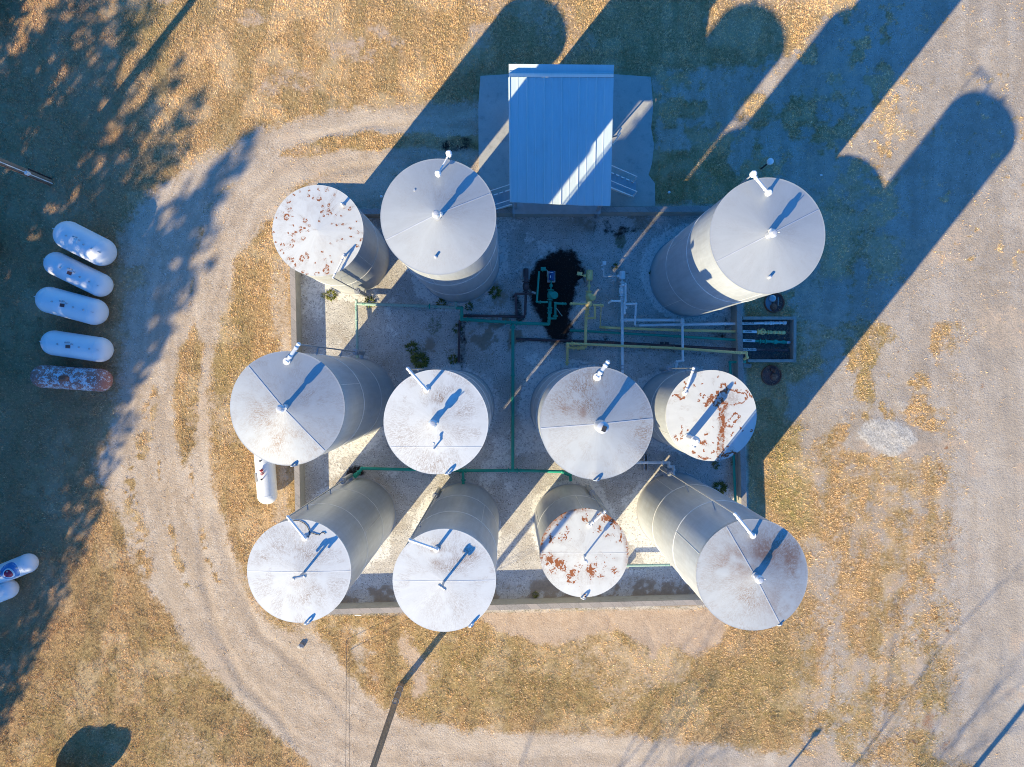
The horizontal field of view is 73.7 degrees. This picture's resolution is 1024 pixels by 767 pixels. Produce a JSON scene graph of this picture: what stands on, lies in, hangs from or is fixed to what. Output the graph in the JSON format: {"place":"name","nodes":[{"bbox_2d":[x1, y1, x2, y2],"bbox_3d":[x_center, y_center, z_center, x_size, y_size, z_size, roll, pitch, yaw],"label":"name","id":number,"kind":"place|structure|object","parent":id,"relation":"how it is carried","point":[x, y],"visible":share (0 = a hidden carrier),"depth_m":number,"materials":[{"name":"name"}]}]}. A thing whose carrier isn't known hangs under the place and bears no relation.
{"place":"outdoors","nodes":[
{"label":"outdoors","id":0,"kind":"place"},
{"bbox_2d":[452,323,461,333],"bbox_3d":[-2.118,-2.118,26.559,0.404,0.132,0.444,31,91,-1],"label":"weed","id":1,"kind":"object","parent":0,"point":[455,330],"visible":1,"depth_m":26.54,"materials":[{"name":"green plant"}]},
{"bbox_2d":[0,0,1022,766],"bbox_3d":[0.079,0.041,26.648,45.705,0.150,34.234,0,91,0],"label":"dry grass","id":2,"kind":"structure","parent":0,"point":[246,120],"depth_m":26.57,"materials":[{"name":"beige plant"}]},
{"bbox_2d":[0,0,1023,766],"bbox_3d":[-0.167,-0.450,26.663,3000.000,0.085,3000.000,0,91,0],"label":"ground","id":3,"kind":"structure","parent":0,"point":[238,186],"depth_m":26.68,"materials":[{"name":"soil"}]},
{"bbox_2d":[0,580,19,601],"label":"propane tank","id":4,"kind":"object","parent":3,"relation":"on","point":[9,589],"visible":0.94,"depth_m":26.02,"materials":[{"name":"white metal"}]},
{"bbox_2d":[0,553,38,583],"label":"propane tank","id":5,"kind":"object","parent":3,"relation":"on","point":[17,567],"visible":1,"depth_m":25.92,"materials":[{"name":"white metal"}]},
{"bbox_2d":[0,158,52,185],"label":"utility pole","id":6,"kind":"object","parent":3,"relation":"on","point":[37,176],"visible":1,"depth_m":25.02,"materials":[{"name":"brown wood"}]},
{"bbox_2d":[34,287,108,324],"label":"propane tank","id":7,"kind":"object","parent":3,"relation":"on","point":[72,306],"visible":1,"depth_m":25.52,"materials":[{"name":"white metal"}]},
{"bbox_2d":[30,365,112,391],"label":"propane tank","id":8,"kind":"object","parent":3,"relation":"on","point":[70,378],"visible":1,"depth_m":25.68,"materials":[{"name":"white metal"}]},
{"bbox_2d":[40,330,113,361],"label":"propane tank","id":9,"kind":"object","parent":3,"relation":"on","point":[76,346],"visible":1,"depth_m":25.59,"materials":[{"name":"white metal"}]},
{"bbox_2d":[43,252,113,296],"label":"propane tank","id":10,"kind":"object","parent":3,"relation":"on","point":[80,275],"visible":1,"depth_m":25.59,"materials":[{"name":"white metal"}]},
{"bbox_2d":[52,221,116,265],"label":"propane tank","id":11,"kind":"object","parent":3,"relation":"on","point":[84,243],"visible":1,"depth_m":25.43,"materials":[{"name":"white metal"}]},
{"bbox_2d":[254,455,277,503],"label":"propane tank","id":12,"kind":"object","parent":3,"relation":"on","point":[266,481],"visible":0.54,"depth_m":25.89,"materials":[{"name":"white metal"}]},
{"bbox_2d":[230,342,394,466],"bbox_3d":[-6.084,0.608,22.195,3.116,8.942,3.116,-40,91,0],"label":"storage tank","id":13,"kind":"object","parent":3,"relation":"on","point":[293,408],"visible":1,"depth_m":18.36,"materials":[{"name":"metal"}]},
{"bbox_2d":[247,473,395,624],"bbox_3d":[-5.987,5.197,22.652,2.933,8.184,2.933,31,91,-1],"label":"storage tank","id":14,"kind":"object","parent":3,"relation":"on","point":[296,573],"visible":0.99,"depth_m":19.12,"materials":[{"name":"metal"}]},
{"bbox_2d":[325,289,336,300],"bbox_3d":[-7.043,-3.420,26.507,0.480,0.130,0.492,-31,91,0],"label":"weed","id":15,"kind":"object","parent":3,"relation":"on","point":[333,297],"visible":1,"depth_m":26.50,"materials":[{"name":"green plant"}]},
{"bbox_2d":[272,185,390,296],"bbox_3d":[-6.163,-4.790,23.973,2.907,5.203,3.081,0,91,0],"label":"storage tank","id":16,"kind":"object","parent":3,"relation":"on","point":[333,238],"visible":1,"depth_m":21.60,"materials":[{"name":"metal"}]},
{"bbox_2d":[346,640,346,673],"bbox_3d":[-5.862,12.728,24.092,0.018,5.491,5.397,-13,91,0],"label":"guy wire","id":17,"kind":"object","parent":3,"relation":"on","point":[346,656],"visible":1,"depth_m":26.30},
{"bbox_2d":[364,296,375,307],"bbox_3d":[-5.512,-3.162,26.521,0.494,0.132,0.509,0,91,0],"label":"weed","id":18,"kind":"object","parent":3,"relation":"on","point":[367,299],"visible":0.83,"depth_m":26.50,"materials":[{"name":"green plant"}]},
{"bbox_2d":[370,682,403,766],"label":"utility pole","id":19,"kind":"object","parent":3,"relation":"on","point":[387,725],"visible":1,"depth_m":23.64,"materials":[{"name":"brown wood"}]},
{"bbox_2d":[404,340,417,353],"bbox_3d":[-3.881,-1.419,26.561,0.581,0.130,0.529,-37,91,0],"label":"weed","id":20,"kind":"object","parent":3,"relation":"on","point":[415,344],"visible":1,"depth_m":26.54,"materials":[{"name":"green plant"}]},
{"bbox_2d":[410,352,429,367],"bbox_3d":[-3.604,-0.892,26.572,0.818,0.130,0.721,13,91,-1],"label":"weed","id":21,"kind":"object","parent":3,"relation":"on","point":[424,363],"visible":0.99,"depth_m":26.55,"materials":[{"name":"green plant"}]},
{"bbox_2d":[384,367,494,474],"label":"storage tank","id":22,"kind":"object","parent":3,"relation":"on","point":[437,421],"visible":1,"depth_m":18.51,"materials":[{"name":"metal"}]},
{"bbox_2d":[380,150,499,302],"bbox_3d":[-2.059,-4.730,22.358,3.226,8.485,3.340,0,91,0],"label":"storage tank","id":23,"kind":"object","parent":3,"relation":"on","point":[438,223],"visible":1,"depth_m":18.82,"materials":[{"name":"metal"}]},
{"bbox_2d":[435,298,445,309],"bbox_3d":[-2.757,-3.123,26.539,0.450,0.131,0.456,-18,91,0],"label":"weed","id":24,"kind":"object","parent":3,"relation":"on","point":[441,300],"visible":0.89,"depth_m":26.53,"materials":[{"name":"green plant"}]},
{"bbox_2d":[393,482,499,631],"bbox_3d":[-1.890,5.369,22.515,2.880,8.515,2.880,0,91,0],"label":"storage tank","id":25,"kind":"object","parent":3,"relation":"on","point":[444,575],"visible":1,"depth_m":18.82,"materials":[{"name":"metal"}]},
{"bbox_2d":[355,299,548,357],"bbox_3d":[-2.313,-2.066,26.355,7.496,0.519,2.350,0,91,0],"label":"pipeline","id":26,"kind":"object","parent":3,"relation":"on","point":[467,319],"visible":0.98,"depth_m":26.26,"materials":[{"name":"green paint"}]},
{"bbox_2d":[510,324,514,470],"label":"pipeline","id":27,"kind":"object","parent":26,"relation":"attached to","point":[512,327],"visible":1,"depth_m":26.34,"materials":[{"name":"green paint"}]},
{"bbox_2d":[449,354,457,364],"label":"weed","id":28,"kind":"object","parent":3,"relation":"on","point":[455,360],"visible":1,"depth_m":26.56,"materials":[{"name":"green plant"}]},
{"bbox_2d":[458,320,460,362],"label":"pipeline","id":29,"kind":"object","parent":3,"relation":"on","point":[459,328],"visible":0.91,"depth_m":26.50,"materials":[{"name":"metal"}]},
{"bbox_2d":[353,467,571,483],"bbox_3d":[-1.911,3.611,26.352,8.505,0.338,0.811,0,91,0],"label":"pipeline","id":30,"kind":"object","parent":3,"relation":"on","point":[460,470],"visible":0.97,"depth_m":26.38,"materials":[{"name":"green paint"}]},
{"bbox_2d":[465,301,472,310],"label":"weed","id":31,"kind":"object","parent":3,"relation":"on","point":[470,304],"visible":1,"depth_m":26.54,"materials":[{"name":"green plant"}]},
{"bbox_2d":[463,314,524,317],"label":"pipeline","id":32,"kind":"object","parent":3,"relation":"on","point":[502,316],"visible":0.97,"depth_m":26.48,"materials":[{"name":"metal"}]},
{"bbox_2d":[488,286,501,298],"bbox_3d":[-0.641,-3.543,26.544,0.569,0.132,0.538,-44,91,0],"label":"weed","id":33,"kind":"object","parent":3,"relation":"on","point":[497,293],"visible":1,"depth_m":26.52,"materials":[{"name":"green plant"}]},
{"bbox_2d":[290,206,746,613],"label":"containment wall","id":34,"kind":"structure","parent":3,"relation":"on","point":[524,603],"depth_m":26.18,"materials":[{"name":"grey concrete"}]},
{"bbox_2d":[728,360,745,501],"bbox_3d":[8.660,1.875,26.335,0.674,0.185,5.531,0,91,0],"label":"pipeline","id":35,"kind":"object","parent":34,"relation":"attached to","point":[733,456],"visible":0.46,"depth_m":26.34,"materials":[{"name":"green paint"}]},
{"bbox_2d":[515,268,535,314],"bbox_3d":[0.510,-3.540,26.323,0.833,0.570,1.822,0,91,0],"label":"pump","id":36,"kind":"object","parent":3,"relation":"on","point":[525,274],"visible":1,"depth_m":26.17,"materials":[{"name":"metal"}]},
{"bbox_2d":[536,267,566,324],"bbox_3d":[1.495,-3.332,26.232,1.205,0.810,2.160,0,91,0],"label":"pump","id":37,"kind":"object","parent":3,"relation":"on","point":[551,295],"visible":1,"depth_m":26.09,"materials":[{"name":"green metal"}]},
{"bbox_2d":[478,74,654,207],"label":"concrete slab","id":38,"kind":"structure","parent":3,"relation":"on","point":[632,148],"depth_m":26.48,"materials":[{"name":"grey concrete"}]},
{"bbox_2d":[490,64,636,218],"bbox_3d":[1.716,-8.618,24.906,6.170,3.206,4.775,0,91,0],"label":"loading canopy","id":39,"kind":"object","parent":38,"relation":"on","point":[560,135],"visible":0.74,"depth_m":23.59,"materials":[{"name":"metal"}]},
{"bbox_2d":[612,127,621,143],"bbox_3d":[3.796,-9.111,25.356,0.309,2.295,0.864,24,91,-1],"label":"loading boom","id":40,"kind":"object","parent":38,"relation":"on","point":[618,134],"visible":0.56,"depth_m":24.31,"materials":[{"name":"metal"}]},
{"bbox_2d":[533,484,628,599],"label":"storage tank","id":41,"kind":"object","parent":3,"relation":"on","point":[582,543],"visible":1,"depth_m":21.96,"materials":[{"name":"metal"}]},
{"bbox_2d":[578,278,584,285],"bbox_3d":[2.690,-3.951,26.564,0.200,0.120,0.220,-29,91,0],"label":"concrete block","id":42,"kind":"object","parent":3,"relation":"on","point":[581,281],"depth_m":26.50,"materials":[{"name":"grey stone"}]},
{"bbox_2d":[570,270,603,347],"bbox_3d":[2.891,-2.874,26.267,1.266,0.733,2.902,-16,91,0],"label":"pump","id":43,"kind":"object","parent":3,"relation":"on","point":[587,275],"visible":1,"depth_m":26.11,"materials":[{"name":"yellow paint"}]},
{"bbox_2d":[530,360,652,480],"bbox_3d":[2.287,0.950,22.015,3.120,9.419,3.304,0,91,0],"label":"storage tank","id":44,"kind":"object","parent":3,"relation":"on","point":[594,423],"visible":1,"depth_m":18.58,"materials":[{"name":"metal"}]},
{"bbox_2d":[601,261,637,373],"bbox_3d":[4.323,-2.591,26.315,1.095,0.665,4.406,-11,91,0],"label":"pump","id":45,"kind":"object","parent":3,"relation":"on","point":[621,276],"visible":1,"depth_m":26.17,"materials":[{"name":"white paint"}]},
{"bbox_2d":[516,338,735,350],"bbox_3d":[4.387,-1.585,26.435,8.479,0.419,0.223,3,91,0],"label":"pipeline","id":46,"kind":"object","parent":3,"relation":"on","point":[625,343],"visible":0.94,"depth_m":26.50,"materials":[{"name":"metal"}]},
{"bbox_2d":[626,563,669,567],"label":"pipeline","id":47,"kind":"object","parent":3,"relation":"on","point":[635,565],"visible":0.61,"depth_m":26.49,"materials":[{"name":"green paint"}]},
{"bbox_2d":[570,329,735,340],"bbox_3d":[5.447,-1.878,26.456,6.399,0.494,0.130,3,91,0],"label":"pipeline","id":48,"kind":"object","parent":3,"relation":"on","point":[649,334],"visible":1,"depth_m":26.34,"materials":[{"name":"green paint"}]},
{"bbox_2d":[636,454,676,474],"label":"pipeline","id":49,"kind":"object","parent":3,"relation":"on","point":[644,462],"visible":0.96,"depth_m":26.27,"materials":[{"name":"white paint"}]},
{"bbox_2d":[565,342,748,365],"bbox_3d":[5.529,-1.150,26.272,6.978,0.815,0.914,0,91,0],"label":"pipeline","id":50,"kind":"object","parent":3,"relation":"on","point":[568,348],"visible":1,"depth_m":26.13,"materials":[{"name":"yellow paint"}]},
{"bbox_2d":[624,318,684,369],"bbox_3d":[5.439,-1.531,26.245,2.384,0.350,2.009,0,91,0],"label":"pipeline","id":51,"kind":"object","parent":50,"relation":"attached to","point":[682,321],"visible":1,"depth_m":26.26,"materials":[{"name":"white paint"}]},
{"bbox_2d":[599,306,735,332],"bbox_3d":[5.943,-2.106,26.213,5.398,0.896,0.787,9,91,-1],"label":"pipeline","id":52,"kind":"object","parent":3,"relation":"on","point":[667,329],"visible":1,"depth_m":26.26,"materials":[{"name":"yellow paint"}]},
{"bbox_2d":[635,322,734,326],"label":"pipeline","id":53,"kind":"object","parent":3,"relation":"on","point":[685,324],"visible":1,"depth_m":26.27,"materials":[{"name":"white paint"}]},
{"bbox_2d":[642,365,756,460],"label":"storage tank","id":54,"kind":"object","parent":3,"relation":"on","point":[708,415],"visible":0.98,"depth_m":21.91,"materials":[{"name":"metal"}]},
{"bbox_2d":[711,461,719,468],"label":"weed","id":55,"kind":"object","parent":3,"relation":"on","point":[714,463],"visible":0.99,"depth_m":26.70,"materials":[{"name":"green plant"}]},
{"bbox_2d":[713,481,727,493],"bbox_3d":[8.090,4.122,26.730,0.740,0.130,0.624,0,91,0],"label":"weed","id":56,"kind":"object","parent":3,"relation":"on","point":[723,486],"visible":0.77,"depth_m":26.71,"materials":[{"name":"green plant"}]},
{"bbox_2d":[636,466,807,630],"bbox_3d":[6.428,5.065,22.224,3.034,9.190,3.034,31,91,-1],"label":"storage tank","id":57,"kind":"object","parent":3,"relation":"on","point":[733,563],"visible":0.99,"depth_m":18.32,"materials":[{"name":"metal"}]},
{"bbox_2d":[649,170,824,316],"bbox_3d":[6.983,-4.143,22.341,3.201,8.653,3.256,0,91,0],"label":"storage tank","id":58,"kind":"object","parent":3,"relation":"on","point":[756,237],"visible":1,"depth_m":18.69,"materials":[{"name":"metal"}]},
{"bbox_2d":[743,363,751,367],"bbox_3d":[9.150,-0.699,26.620,0.300,0.200,0.150,6,91,0],"label":"concrete block","id":59,"kind":"object","parent":3,"relation":"on","point":[745,365],"depth_m":26.52,"materials":[{"name":"grey concrete"}]},
{"bbox_2d":[760,158,773,168],"bbox_3d":[9.701,-8.353,26.134,0.236,1.120,0.240,0,91,0],"label":"vent post","id":60,"kind":"object","parent":3,"relation":"on","point":[770,161],"visible":1,"depth_m":25.61,"materials":[{"name":"metal"}]},
{"bbox_2d":[742,317,796,361],"bbox_3d":[9.925,-1.705,26.538,2.078,0.462,1.757,0,91,0],"label":"valve pit","id":61,"kind":"object","parent":3,"relation":"on","point":[791,327],"visible":0.77,"depth_m":26.68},
{"bbox_2d":[742,329,785,334],"bbox_3d":[9.741,-1.998,26.400,1.693,0.318,0.238,0,91,0],"label":"pipe","id":62,"kind":"object","parent":61,"relation":"in","point":[757,331],"visible":0.99,"depth_m":26.41,"materials":[{"name":"metal"}]},
{"bbox_2d":[742,321,786,324],"bbox_3d":[9.762,-2.348,26.456,1.738,0.156,0.162,0,91,0],"label":"pipe","id":63,"kind":"object","parent":61,"relation":"in","point":[766,323],"visible":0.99,"depth_m":26.41,"materials":[{"name":"white metal"}]},
{"bbox_2d":[743,348,788,351],"bbox_3d":[9.804,-1.297,26.448,1.810,0.188,0.174,0,91,0],"label":"pipe","id":64,"kind":"object","parent":61,"relation":"in","point":[768,349],"visible":0.99,"depth_m":26.43,"materials":[{"name":"metal"}]},
{"bbox_2d":[743,339,790,343],"bbox_3d":[9.848,-1.631,26.443,1.902,0.250,0.192,3,91,0],"label":"pipe","id":65,"kind":"object","parent":61,"relation":"in","point":[765,341],"visible":0.98,"depth_m":26.42,"materials":[{"name":"metal"}]},
{"bbox_2d":[761,365,781,385],"bbox_3d":[10.149,-0.317,26.682,0.800,0.200,0.800,0,91,0],"label":"manhole","id":66,"kind":"object","parent":3,"relation":"on","point":[772,376],"visible":1,"depth_m":26.70,"materials":[{"name":"metal"}]},
{"bbox_2d":[764,293,784,312],"bbox_3d":[10.241,-3.158,26.648,0.800,0.175,0.800,0,91,0],"label":"manhole","id":67,"kind":"object","parent":3,"relation":"on","point":[771,301],"visible":0.96,"depth_m":26.64,"materials":[{"name":"metal"}]}
]}

